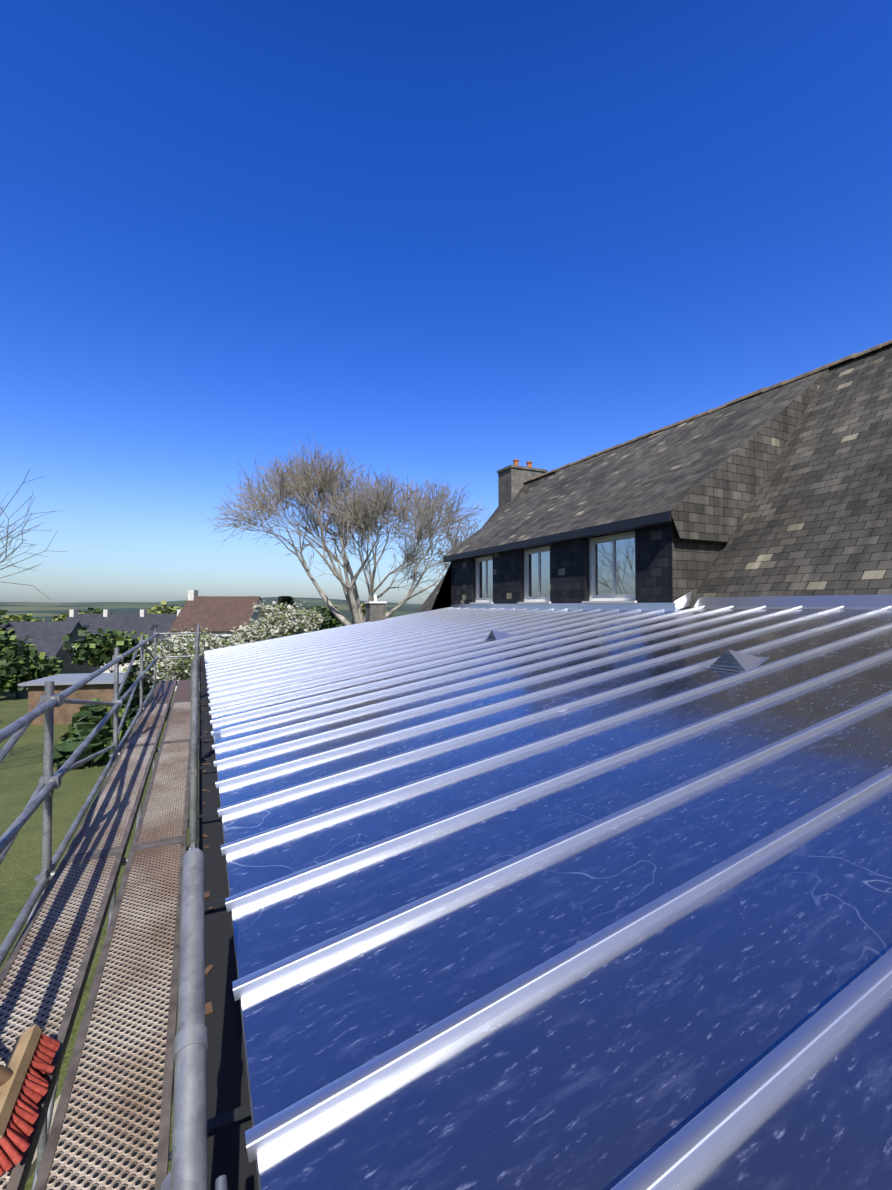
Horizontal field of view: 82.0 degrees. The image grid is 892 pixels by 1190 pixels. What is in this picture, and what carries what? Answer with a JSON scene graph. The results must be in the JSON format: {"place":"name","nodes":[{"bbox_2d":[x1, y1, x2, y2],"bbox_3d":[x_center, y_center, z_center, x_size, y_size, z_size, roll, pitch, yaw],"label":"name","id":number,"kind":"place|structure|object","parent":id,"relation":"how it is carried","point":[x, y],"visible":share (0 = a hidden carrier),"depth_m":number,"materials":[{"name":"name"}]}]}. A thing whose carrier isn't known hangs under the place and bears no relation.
{"place":"outdoors","nodes":[
{"label":"outdoors","id":0,"kind":"place"},
{"bbox_2d":[0,597,421,1189],"bbox_3d":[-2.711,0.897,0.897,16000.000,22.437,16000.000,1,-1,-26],"label":"terrain","id":1,"kind":"structure","parent":0,"point":[20,777],"depth_m":14.56,"materials":[{"name":"green plant"}]},
{"bbox_2d":[0,609,12,633],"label":"green tree","id":2,"kind":"object","parent":1,"relation":"on","point":[3,619],"visible":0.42,"depth_m":52.09,"materials":[{"name":"green plant"}]},
{"bbox_2d":[0,631,38,653],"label":"bush","id":3,"kind":"object","parent":1,"relation":"on","point":[9,641],"visible":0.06,"depth_m":41.63,"materials":[{"name":"green plant"}]},
{"bbox_2d":[1,613,44,620],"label":"green tree","id":4,"kind":"object","parent":1,"relation":"on","point":[23,617],"visible":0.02,"depth_m":129.68,"materials":[{"name":"green plant"}]},
{"bbox_2d":[0,644,62,697],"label":"bush","id":5,"kind":"object","parent":1,"relation":"on","point":[19,664],"visible":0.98,"depth_m":38.59,"materials":[{"name":"green plant"}]},
{"bbox_2d":[0,469,64,600],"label":"bare tree","id":6,"kind":"object","parent":1,"relation":"on","point":[7,535],"visible":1,"depth_m":14.69,"materials":[{"name":"brown plant"}]},
{"bbox_2d":[51,612,84,620],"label":"green tree","id":7,"kind":"object","parent":1,"relation":"on","point":[62,617],"visible":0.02,"depth_m":118.87,"materials":[{"name":"green plant"}]},
{"bbox_2d":[53,698,131,766],"bbox_3d":[-13.708,5.172,20.132,2.174,2.234,7.474,1,-1,-26],"label":"hedge","id":8,"kind":"object","parent":1,"relation":"on","point":[86,719],"visible":0.65,"depth_m":18.13,"materials":[{"name":"green plant"}]},
{"bbox_2d":[78,608,111,613],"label":"green tree","id":9,"kind":"object","parent":1,"relation":"on","point":[98,610],"visible":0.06,"depth_m":123.44,"materials":[{"name":"green plant"}]},
{"bbox_2d":[0,623,199,1189],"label":"scaffold","id":10,"kind":"object","parent":1,"relation":"on","point":[50,781],"visible":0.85,"depth_m":3.46,"materials":[{"name":"grey metal"}]},
{"bbox_2d":[0,1024,59,1175],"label":"broom","id":11,"kind":"object","parent":10,"relation":"on","point":[24,1084],"visible":0.96,"depth_m":1.59,"materials":[{"name":"wood"},{"name":"red plastic bristles"}]},
{"bbox_2d":[0,679,190,1189],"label":"scaffold decks","id":12,"kind":"object","parent":10,"relation":"attached to","point":[110,1127],"visible":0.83,"depth_m":2.21,"materials":[{"name":"grey metal"}]},
{"bbox_2d":[170,848,226,1189],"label":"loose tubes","id":13,"kind":"object","parent":10,"relation":"attached to","point":[189,1150],"visible":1,"depth_m":0.93},
{"bbox_2d":[62,627,152,672],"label":"bush","id":14,"kind":"object","parent":1,"relation":"on","point":[95,650],"visible":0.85,"depth_m":43.72,"materials":[{"name":"green plant"}]},
{"bbox_2d":[0,590,265,724],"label":"houses","id":15,"kind":"structure","parent":1,"relation":"on","point":[218,615],"depth_m":44.86,"materials":[{"name":"slate"},{"name":"clay tile"},{"name":"painted render"}]},
{"bbox_2d":[113,660,170,720],"bbox_3d":[-16.072,5.243,27.118,2.789,3.492,2.822,1,-1,-26],"label":"bush","id":16,"kind":"object","parent":1,"relation":"on","point":[132,712],"visible":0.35,"depth_m":26.36,"materials":[{"name":"green plant"}]},
{"bbox_2d":[138,601,180,613],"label":"green tree","id":17,"kind":"object","parent":1,"relation":"on","point":[156,609],"visible":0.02,"depth_m":83.83,"materials":[{"name":"green plant"}]},
{"bbox_2d":[120,625,251,688],"bbox_3d":[-9.040,3.528,19.101,3.976,5.068,4.996,-1,-2,41],"label":"blossom tree","id":18,"kind":"object","parent":1,"relation":"on","point":[177,668],"visible":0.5,"depth_m":17.95,"materials":[{"name":"white blossom petals"},{"name":"green leaf"},{"name":"bark"}]},
{"bbox_2d":[165,628,238,682],"bbox_3d":[-14.429,4.582,30.010,5.681,5.243,3.985,-1,-1,37],"label":"blossom tree","id":19,"kind":"object","parent":1,"relation":"on","point":[210,635],"visible":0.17,"depth_m":29.91,"materials":[{"name":"white plant"}]},
{"bbox_2d":[197,658,258,1189],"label":"extension walls","id":20,"kind":"structure","parent":1,"relation":"on","point":[229,1120],"depth_m":1.42,"materials":[{"name":"black metal"}]},
{"bbox_2d":[204,591,891,1189],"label":"zinc roof","id":21,"kind":"structure","parent":20,"relation":"on","point":[574,897],"depth_m":1.56,"materials":[{"name":"silver metal"}]},
{"bbox_2d":[484,630,769,671],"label":"roof vents","id":22,"kind":"object","parent":21,"relation":"on","point":[729,660],"visible":0.83,"depth_m":3.85,"materials":[{"name":"silver metal"}]},
{"bbox_2d":[222,600,313,647],"bbox_3d":[-8.915,3.481,24.849,3.521,6.533,5.831,-1,-1,26],"label":"blossom tree","id":23,"kind":"object","parent":1,"relation":"on","point":[278,622],"visible":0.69,"depth_m":25.19,"materials":[{"name":"white plant"}]},
{"bbox_2d":[236,601,329,640],"bbox_3d":[-9.652,3.714,30.014,5.370,6.786,5.744,1,-1,-26],"label":"blossom tree","id":24,"kind":"object","parent":1,"relation":"on","point":[315,620],"visible":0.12,"depth_m":30.05,"materials":[{"name":"white plant"}]},
{"bbox_2d":[276,596,296,613],"bbox_3d":[-11.277,3.870,36.107,3.311,7.637,3.274,1,-1,-26],"label":"tree","id":25,"kind":"object","parent":1,"relation":"on","point":[284,599],"visible":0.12,"depth_m":35.86,"materials":[{"name":"green plant"}]},
{"bbox_2d":[310,611,321,630],"bbox_3d":[-9.959,4.486,37.986,3.287,6.667,3.191,1,-1,-26],"label":"bush","id":26,"kind":"object","parent":1,"relation":"on","point":[320,628],"visible":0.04,"depth_m":37.93,"materials":[{"name":"green plant"}]},
{"bbox_2d":[305,605,345,629],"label":"green tree","id":27,"kind":"object","parent":1,"relation":"on","point":[333,621],"visible":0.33,"depth_m":107.82,"materials":[{"name":"green plant"}]},
{"bbox_2d":[203,434,489,625],"bbox_3d":[-5.037,-1.063,30.210,18.154,16.340,12.567,0,-1,1],"label":"bare tree","id":28,"kind":"object","parent":1,"relation":"on","point":[379,503],"visible":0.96,"depth_m":28.55,"materials":[{"name":"brown plant"}]},
{"bbox_2d":[351,604,389,623],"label":"green tree","id":29,"kind":"object","parent":1,"relation":"on","point":[363,607],"visible":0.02,"depth_m":129.26,"materials":[{"name":"green plant"}]},
{"bbox_2d":[0,0,891,603],"label":"sky","id":30,"kind":"structure","parent":0,"point":[453,242],"materials":[{"name":"blue"}]},
{"bbox_2d":[416,343,891,612],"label":"slate house","id":31,"kind":"structure","parent":0,"point":[784,490],"depth_m":7.91,"materials":[{"name":"black stone"}]},
{"bbox_2d":[364,340,891,621],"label":"ridge and chimneys","id":32,"kind":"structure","parent":31,"relation":"on","point":[514,478],"depth_m":13.16,"materials":[{"name":"tile"}]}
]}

